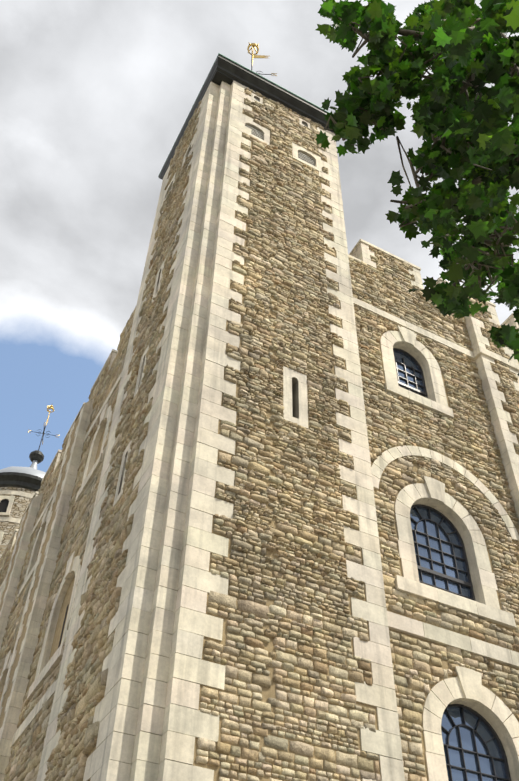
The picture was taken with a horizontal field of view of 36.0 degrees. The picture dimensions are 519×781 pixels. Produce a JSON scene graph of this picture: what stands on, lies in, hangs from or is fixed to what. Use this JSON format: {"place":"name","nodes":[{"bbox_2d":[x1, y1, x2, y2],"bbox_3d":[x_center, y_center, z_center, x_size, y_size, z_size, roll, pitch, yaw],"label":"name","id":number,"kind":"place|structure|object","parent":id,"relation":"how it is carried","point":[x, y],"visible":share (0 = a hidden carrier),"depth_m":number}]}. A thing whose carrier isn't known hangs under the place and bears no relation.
{"place":"outdoors","nodes":[
{"label":"outdoors","id":0,"kind":"place"},
{"bbox_2d":[0,0,518,516],"label":"sky","id":1,"kind":"structure","parent":0,"point":[96,96]},
{"bbox_2d":[315,0,518,375],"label":"plane tree","id":2,"kind":"object","parent":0,"point":[492,136],"depth_m":5.46},
{"label":"ground","id":3,"kind":"structure","parent":0,"visible":0},
{"bbox_2d":[0,487,35,558],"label":"turret wall","id":4,"kind":"structure","parent":3,"relation":"on","point":[18,509],"depth_m":46.94},
{"bbox_2d":[0,460,45,490],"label":"white tower lead cupolas","id":5,"kind":"object","parent":4,"relation":"on","point":[32,469],"visible":0.17,"depth_m":49.42},
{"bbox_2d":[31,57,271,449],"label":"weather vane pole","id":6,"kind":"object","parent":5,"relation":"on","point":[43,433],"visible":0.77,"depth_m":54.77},
{"bbox_2d":[28,43,276,444],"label":"weather vanes","id":7,"kind":"object","parent":6,"relation":"attached to","point":[253,45],"visible":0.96,"depth_m":39.76},
{"bbox_2d":[0,89,518,780],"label":"stone wall","id":8,"kind":"structure","parent":3,"relation":"on","point":[268,693],"depth_m":16.42},
{"bbox_2d":[0,499,68,647],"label":"tower openings","id":9,"kind":"object","parent":8,"relation":"in","point":[4,503],"visible":0.1,"depth_m":46.91},
{"bbox_2d":[0,54,336,490],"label":"roof eaves","id":10,"kind":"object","parent":8,"relation":"attached to","point":[226,70],"depth_m":30.60},
{"bbox_2d":[158,53,329,175],"bbox_3d":[-0.352,-9.755,32.392,5.700,0.120,5.760,22,-49,-18],"label":"roof edge","id":11,"kind":"object","parent":10,"relation":"attached to","point":[257,74],"visible":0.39,"depth_m":30.55},
{"bbox_2d":[169,98,314,191],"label":"blocked windows","id":12,"kind":"structure","parent":8,"relation":"in","point":[301,156],"depth_m":28.43},
{"bbox_2d":[0,87,518,780],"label":"white tower rubble stones","id":13,"kind":"object","parent":8,"relation":"in","point":[314,449],"visible":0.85,"depth_m":18.44},
{"bbox_2d":[0,81,518,780],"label":"white tower ashlar dressings","id":14,"kind":"structure","parent":8,"relation":"attached to","point":[152,719],"depth_m":18.14},
{"bbox_2d":[393,351,506,780],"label":"window glass","id":15,"kind":"object","parent":8,"relation":"in","point":[483,731],"visible":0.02,"depth_m":18.40},
{"bbox_2d":[393,348,511,780],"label":"window bars","id":16,"kind":"object","parent":15,"relation":"attached to","point":[457,580],"visible":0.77,"depth_m":18.69}
]}

